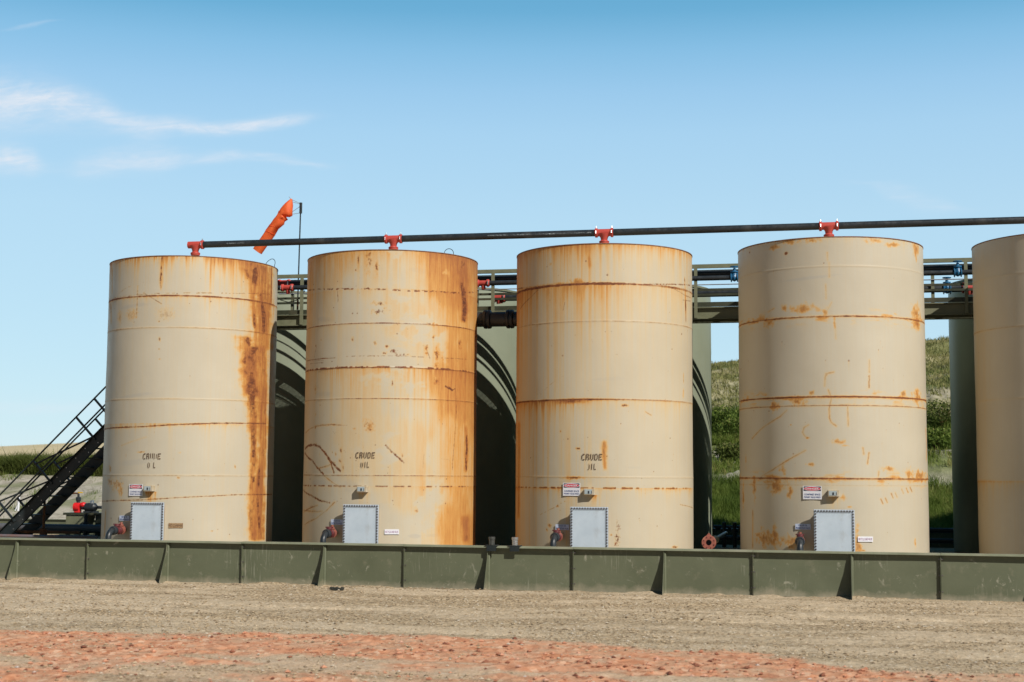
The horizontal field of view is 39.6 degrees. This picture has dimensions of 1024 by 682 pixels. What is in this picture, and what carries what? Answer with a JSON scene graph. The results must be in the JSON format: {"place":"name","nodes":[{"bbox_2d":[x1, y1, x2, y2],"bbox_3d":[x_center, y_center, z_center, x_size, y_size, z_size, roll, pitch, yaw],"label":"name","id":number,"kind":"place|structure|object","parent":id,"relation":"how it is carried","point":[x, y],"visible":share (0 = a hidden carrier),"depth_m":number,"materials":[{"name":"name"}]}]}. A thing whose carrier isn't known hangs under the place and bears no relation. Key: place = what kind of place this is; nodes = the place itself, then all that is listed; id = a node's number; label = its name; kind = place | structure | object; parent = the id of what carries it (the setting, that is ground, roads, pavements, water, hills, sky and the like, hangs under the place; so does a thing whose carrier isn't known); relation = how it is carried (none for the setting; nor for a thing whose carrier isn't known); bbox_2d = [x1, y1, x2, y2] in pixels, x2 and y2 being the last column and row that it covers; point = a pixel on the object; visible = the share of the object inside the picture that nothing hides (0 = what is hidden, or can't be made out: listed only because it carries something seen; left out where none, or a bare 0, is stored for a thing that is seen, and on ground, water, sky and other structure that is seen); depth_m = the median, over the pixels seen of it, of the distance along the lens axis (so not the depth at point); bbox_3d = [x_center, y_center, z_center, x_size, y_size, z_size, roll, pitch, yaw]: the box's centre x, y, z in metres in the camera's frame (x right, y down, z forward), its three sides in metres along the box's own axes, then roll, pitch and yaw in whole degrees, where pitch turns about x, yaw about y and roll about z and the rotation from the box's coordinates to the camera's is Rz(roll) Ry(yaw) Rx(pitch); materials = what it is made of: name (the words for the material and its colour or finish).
{"place":"outdoors","nodes":[
{"label":"outdoors","id":0,"kind":"place"},
{"bbox_2d":[0,518,953,547],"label":"containment wall","id":1,"kind":"structure","parent":0,"point":[716,532],"depth_m":36.19,"materials":[{"name":"metal"}]},
{"bbox_2d":[0,339,1023,681],"bbox_3d":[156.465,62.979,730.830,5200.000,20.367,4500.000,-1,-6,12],"label":"ground","id":2,"kind":"structure","parent":0,"point":[946,623],"depth_m":19.04,"materials":[{"name":"beige gravel"}]},
{"bbox_2d":[15,497,19,510],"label":"marker post","id":3,"kind":"object","parent":2,"relation":"on","point":[18,506],"visible":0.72,"depth_m":44.93,"materials":[{"name":"white plastic"}]},
{"bbox_2d":[0,445,89,457],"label":"weed stalks","id":4,"kind":"object","parent":2,"relation":"on","point":[37,451],"visible":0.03,"depth_m":52.19,"materials":[{"name":"green plant"}]},
{"bbox_2d":[0,470,99,515],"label":"bank tufts","id":5,"kind":"object","parent":2,"relation":"on","point":[11,477],"visible":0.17,"depth_m":47.44,"materials":[{"name":"green plant"}]},
{"bbox_2d":[0,450,102,476],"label":"weed belt","id":6,"kind":"object","parent":2,"relation":"on","point":[18,463],"visible":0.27,"depth_m":50.76,"materials":[{"name":"green plant"}]},
{"bbox_2d":[329,587,343,590],"bbox_3d":[-3.190,4.509,25.903,0.260,0.068,0.090,-1,-6,12],"label":"debris scrap","id":7,"kind":"object","parent":2,"relation":"on","point":[335,588],"visible":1,"depth_m":25.86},
{"bbox_2d":[33,534,967,552],"bbox_3d":[-0.145,4.725,31.816,32.000,0.033,10.750,-1,-6,12],"label":"gravel bed","id":8,"kind":"object","parent":2,"relation":"on","point":[931,550],"visible":0.08,"depth_m":34.26,"materials":[{"name":"beige gravel"}]},
{"bbox_2d":[40,501,46,534],"bbox_3d":[-11.487,4.383,34.909,0.180,1.086,0.180,-1,-6,12],"label":"riser post","id":9,"kind":"object","parent":8,"relation":"on","point":[43,529],"visible":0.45,"depth_m":34.87,"materials":[{"name":"metal"}]},
{"bbox_2d":[15,530,79,533],"bbox_3d":[-12.210,4.691,35.034,3.400,0.078,0.080,-1,-6,12],"label":"pipe","id":10,"kind":"object","parent":9,"relation":"attached to","point":[49,531],"visible":0.76,"depth_m":34.81,"materials":[{"name":"metal"}]},
{"bbox_2d":[0,534,97,538],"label":"pipe","id":11,"kind":"object","parent":8,"relation":"on","point":[48,536],"visible":0.93,"depth_m":33.71,"materials":[{"name":"grey metal"}]},
{"bbox_2d":[0,523,100,530],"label":"pipe","id":12,"kind":"object","parent":8,"relation":"on","point":[73,527],"visible":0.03,"depth_m":37.82,"materials":[{"name":"black metal"}]},
{"bbox_2d":[0,386,105,534],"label":"stairway","id":13,"kind":"object","parent":8,"relation":"on","point":[58,479],"visible":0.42,"depth_m":34.44,"materials":[{"name":"black metal"}]},
{"bbox_2d":[63,512,101,535],"bbox_3d":[-11.436,5.003,38.896,1.534,0.610,0.600,-1,-6,12],"label":"pump bench","id":14,"kind":"object","parent":8,"relation":"on","point":[74,518],"visible":0.35,"depth_m":38.72,"materials":[{"name":"green paint"}]},
{"bbox_2d":[73,500,101,512],"bbox_3d":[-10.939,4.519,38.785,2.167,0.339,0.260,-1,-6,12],"label":"transfer pump","id":15,"kind":"object","parent":14,"relation":"on","point":[91,507],"visible":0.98,"depth_m":38.85,"materials":[{"name":"red paint"}]},
{"bbox_2d":[73,492,82,502],"bbox_3d":[-12.180,4.299,39.072,0.861,0.319,0.136,-1,-6,12],"label":"valve assembly","id":16,"kind":"object","parent":15,"relation":"attached to","point":[78,498],"visible":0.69,"depth_m":38.98,"materials":[{"name":"metal"}]},
{"bbox_2d":[80,514,100,534],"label":"suction pipes","id":17,"kind":"object","parent":8,"relation":"on","point":[85,522],"visible":0.48,"depth_m":38.34,"materials":[{"name":"black metal"}]},
{"bbox_2d":[101,255,277,541],"bbox_3d":[-7.115,1.364,31.400,3.676,6.424,3.833,-1,-6,12],"label":"storage tank","id":18,"kind":"object","parent":8,"relation":"on","point":[189,423],"visible":0.92,"depth_m":29.93,"materials":[{"name":"beige metal"}]},
{"bbox_2d":[105,522,125,538],"bbox_3d":[-8.164,4.090,29.323,0.184,0.690,0.790,-1,-6,12],"label":"outlet valve","id":19,"kind":"object","parent":18,"relation":"attached to","point":[120,528],"visible":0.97,"depth_m":29.20,"materials":[{"name":"red paint"}]},
{"bbox_2d":[130,502,163,539],"bbox_3d":[-7.529,3.812,29.308,0.740,0.972,0.048,-1,-6,12],"label":"cleanout door","id":20,"kind":"structure","parent":18,"relation":"in","point":[147,518],"depth_m":29.32,"materials":[{"name":"metal"}]},
{"bbox_2d":[272,290,306,541],"bbox_3d":[-5.992,1.949,36.639,3.720,6.270,3.720,-1,-6,12],"label":"back tank","id":21,"kind":"object","parent":8,"relation":"on","point":[287,519],"visible":0.14,"depth_m":34.87,"materials":[{"name":"green paint"}]},
{"bbox_2d":[302,248,477,544],"bbox_3d":[-2.609,1.309,30.440,3.676,6.409,3.833,-1,-6,12],"label":"storage tank","id":22,"kind":"object","parent":8,"relation":"on","point":[390,403],"visible":0.9,"depth_m":28.96,"materials":[{"name":"beige metal"}]},
{"bbox_2d":[320,525,336,542],"bbox_3d":[-3.657,4.027,28.363,0.184,0.690,0.790,-1,-6,12],"label":"outlet valve","id":23,"kind":"object","parent":22,"relation":"attached to","point":[329,532],"visible":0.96,"depth_m":28.21,"materials":[{"name":"red paint"}]},
{"bbox_2d":[343,504,378,542],"bbox_3d":[-3.022,3.749,28.348,0.740,0.972,0.048,-1,-6,12],"label":"cleanout door","id":24,"kind":"structure","parent":22,"relation":"in","point":[360,522],"depth_m":28.37,"materials":[{"name":"metal"}]},
{"bbox_2d":[477,310,516,328],"bbox_3d":[-0.232,-0.469,30.656,1.808,0.410,0.410,-1,-6,12],"label":"equalizing pipe","id":25,"kind":"object","parent":22,"relation":"attached to","point":[488,319],"visible":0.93,"depth_m":30.54,"materials":[{"name":"black metal"}]},
{"bbox_2d":[475,287,516,544],"bbox_3d":[-1.485,1.886,35.679,3.720,6.270,3.720,-1,-6,12],"label":"back tank","id":26,"kind":"object","parent":8,"relation":"on","point":[496,441],"visible":0.21,"depth_m":34.21,"materials":[{"name":"green paint"}]},
{"bbox_2d":[515,243,693,548],"bbox_3d":[1.898,1.265,29.479,3.676,6.370,3.833,-1,-6,12],"label":"storage tank","id":27,"kind":"object","parent":8,"relation":"on","point":[604,403],"visible":0.98,"depth_m":28.00,"materials":[{"name":"beige metal"}]},
{"bbox_2d":[550,528,562,546],"bbox_3d":[0.850,3.963,27.404,0.184,0.690,0.790,-1,-6,12],"label":"outlet valve","id":28,"kind":"object","parent":27,"relation":"attached to","point":[556,535],"visible":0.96,"depth_m":27.24,"materials":[{"name":"red paint"}]},
{"bbox_2d":[570,507,607,546],"bbox_3d":[1.485,3.685,27.389,0.740,0.972,0.048,-1,-6,12],"label":"cleanout door","id":29,"kind":"structure","parent":27,"relation":"in","point":[588,525],"depth_m":27.41,"materials":[{"name":"metal"}]},
{"bbox_2d":[187,216,1023,255],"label":"vent header","id":30,"kind":"object","parent":27,"relation":"on","point":[828,228],"visible":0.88,"depth_m":29.80,"materials":[{"name":"grey metal"}]},
{"bbox_2d":[277,258,973,329],"bbox_3d":[4.089,1.528,31.438,24.135,6.365,1.032,-1,-6,12],"label":"catwalk","id":31,"kind":"object","parent":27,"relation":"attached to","point":[943,308],"visible":0.13,"depth_m":31.17,"materials":[{"name":"green paint"}]},
{"bbox_2d":[253,197,301,309],"bbox_3d":[-5.539,-2.070,33.587,1.192,2.698,0.297,-1,-6,12],"label":"windsock","id":32,"kind":"object","parent":31,"relation":"attached to","point":[285,211],"visible":0.97,"depth_m":33.55,"materials":[{"name":"orange fabric"}]},
{"bbox_2d":[277,290,304,319],"bbox_3d":[-5.195,-0.849,33.246,0.744,0.754,0.020,-1,-6,12],"label":"control cable","id":33,"kind":"object","parent":31,"relation":"attached to","point":[290,301],"visible":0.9,"depth_m":33.23,"materials":[{"name":"black rubber"}]},
{"bbox_2d":[278,260,971,293],"bbox_3d":[5.118,-1.440,30.981,21.850,0.400,0.219,-1,-6,12],"label":"pipe","id":34,"kind":"object","parent":31,"relation":"attached to","point":[957,271],"visible":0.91,"depth_m":31.10,"materials":[{"name":"metal"}]},
{"bbox_2d":[278,264,971,285],"bbox_3d":[5.166,-1.472,31.234,21.860,0.260,0.246,-1,-6,12],"label":"pipe","id":35,"kind":"object","parent":31,"relation":"attached to","point":[699,273],"visible":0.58,"depth_m":31.38,"materials":[{"name":"metal"}]},
{"bbox_2d":[279,278,971,293],"bbox_3d":[5.196,-1.283,31.935,22.100,0.024,0.024,-1,-6,12],"label":"conduit line","id":36,"kind":"object","parent":31,"relation":"attached to","point":[692,284],"visible":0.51,"depth_m":32.06,"materials":[{"name":"black metal"}]},
{"bbox_2d":[495,277,972,303],"bbox_3d":[7.784,-1.176,31.515,16.866,0.405,0.279,-1,-6,12],"label":"pipe","id":37,"kind":"object","parent":31,"relation":"attached to","point":[728,291],"visible":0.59,"depth_m":32.05,"materials":[{"name":"metal"}]},
{"bbox_2d":[692,285,711,547],"bbox_3d":[3.022,1.823,34.720,3.720,6.270,3.720,-1,-6,12],"label":"back tank","id":38,"kind":"object","parent":8,"relation":"on","point":[702,423],"visible":0.23,"depth_m":33.63,"materials":[{"name":"green paint"}]},
{"bbox_2d":[702,531,727,548],"bbox_3d":[4.392,4.186,30.442,0.284,0.327,4.910,-1,-6,12],"label":"flanged pipe","id":39,"kind":"object","parent":8,"relation":"on","point":[709,541],"visible":0.97,"depth_m":28.08,"materials":[{"name":"red metal"}]},
{"bbox_2d":[712,522,953,547],"bbox_3d":[7.469,4.688,34.296,6.600,0.600,1.150,-1,-6,12],"label":"pipe manifold","id":40,"kind":"object","parent":8,"relation":"on","point":[734,528],"visible":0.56,"depth_m":34.22,"materials":[{"name":"black metal"}]},
{"bbox_2d":[738,236,929,552],"bbox_3d":[6.405,1.202,28.519,3.676,6.370,3.833,-1,-6,12],"label":"storage tank","id":41,"kind":"object","parent":8,"relation":"on","point":[832,413],"visible":0.95,"depth_m":27.05,"materials":[{"name":"beige metal"}]},
{"bbox_2d":[795,532,804,550],"bbox_3d":[5.357,3.905,26.444,0.184,0.680,0.790,-1,-6,12],"label":"outlet valve","id":42,"kind":"object","parent":41,"relation":"attached to","point":[799,541],"visible":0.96,"depth_m":26.25,"materials":[{"name":"red paint"}]},
{"bbox_2d":[814,509,854,550],"bbox_3d":[5.992,3.622,26.429,0.740,0.972,0.048,-1,-6,12],"label":"cleanout door","id":43,"kind":"structure","parent":41,"relation":"in","point":[834,530],"depth_m":26.45,"materials":[{"name":"metal"}]},
{"bbox_2d":[948,279,978,552],"bbox_3d":[12.035,1.696,32.801,3.720,6.270,3.720,-1,-6,12],"label":"back tank","id":44,"kind":"object","parent":8,"relation":"on","point":[963,437],"visible":0.38,"depth_m":32.31,"materials":[{"name":"green paint"}]},
{"bbox_2d":[971,234,1023,553],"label":"storage tank","id":45,"kind":"object","parent":8,"relation":"on","point":[998,285],"visible":0.98,"depth_m":26.95,"materials":[{"name":"beige metal"}]},
{"bbox_2d":[0,630,1018,681],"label":"scoria stones","id":46,"kind":"object","parent":2,"relation":"on","point":[512,658],"visible":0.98,"depth_m":15.93,"materials":[{"name":"red gravel"}]},
{"bbox_2d":[0,537,1023,601],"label":"containment wall","id":47,"kind":"structure","parent":2,"relation":"on","point":[940,576],"depth_m":26.21,"materials":[{"name":"green metal"}]},
{"bbox_2d":[485,537,498,550],"bbox_3d":[-0.369,3.762,26.377,0.250,0.260,0.150,-1,-6,12],"label":"pipe stub","id":48,"kind":"object","parent":47,"relation":"on","point":[491,546],"visible":1,"depth_m":26.31,"materials":[{"name":"metal"}]},
{"bbox_2d":[508,537,522,551],"bbox_3d":[0.059,3.756,26.286,0.250,0.260,0.150,-1,-6,12],"label":"pipe stub","id":49,"kind":"object","parent":47,"relation":"on","point":[514,546],"visible":1,"depth_m":26.22,"materials":[{"name":"metal"}]},
{"bbox_2d":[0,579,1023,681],"bbox_3d":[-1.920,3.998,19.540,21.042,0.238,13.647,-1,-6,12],"label":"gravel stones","id":50,"kind":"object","parent":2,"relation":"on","point":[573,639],"visible":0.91,"depth_m":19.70,"materials":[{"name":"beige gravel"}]},
{"bbox_2d":[712,405,738,428],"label":"shrub","id":51,"kind":"object","parent":2,"relation":"on","point":[717,412],"visible":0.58,"depth_m":50.22,"materials":[{"name":"green plant"}]},
{"bbox_2d":[712,417,738,437],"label":"shrub","id":52,"kind":"object","parent":2,"relation":"on","point":[733,423],"visible":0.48,"depth_m":49.34,"materials":[{"name":"green plant"}]},
{"bbox_2d":[712,442,739,460],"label":"shrub","id":53,"kind":"object","parent":2,"relation":"on","point":[727,450],"visible":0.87,"depth_m":46.46,"materials":[{"name":"green plant"}]},
{"bbox_2d":[711,336,950,416],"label":"dry grass","id":54,"kind":"structure","parent":2,"relation":"on","point":[933,355],"depth_m":64.15,"materials":[{"name":"green plant"}]},
{"bbox_2d":[712,402,951,449],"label":"hill grass","id":55,"kind":"structure","parent":2,"relation":"on","point":[717,438],"depth_m":49.19,"materials":[{"name":"green plant"}]},
{"bbox_2d":[712,470,952,527],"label":"tall grass","id":56,"kind":"structure","parent":2,"relation":"on","point":[725,494],"depth_m":40.23,"materials":[{"name":"green plant"}]},
{"bbox_2d":[926,397,950,427],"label":"shrub","id":57,"kind":"object","parent":2,"relation":"on","point":[940,413],"visible":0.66,"depth_m":49.67,"materials":[{"name":"green plant"}]},
{"bbox_2d":[927,425,951,449],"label":"shrub","id":58,"kind":"object","parent":2,"relation":"on","point":[937,437],"visible":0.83,"depth_m":45.17,"materials":[{"name":"green plant"}]},
{"bbox_2d":[0,0,1023,445],"label":"sky","id":59,"kind":"structure","parent":0,"point":[129,128],"materials":[{"name":"blue"}]},
{"bbox_2d":[712,446,951,474],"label":"terrace grass","id":60,"kind":"structure","parent":0,"point":[723,464],"depth_m":45.20,"materials":[{"name":"green plant"}]}
]}

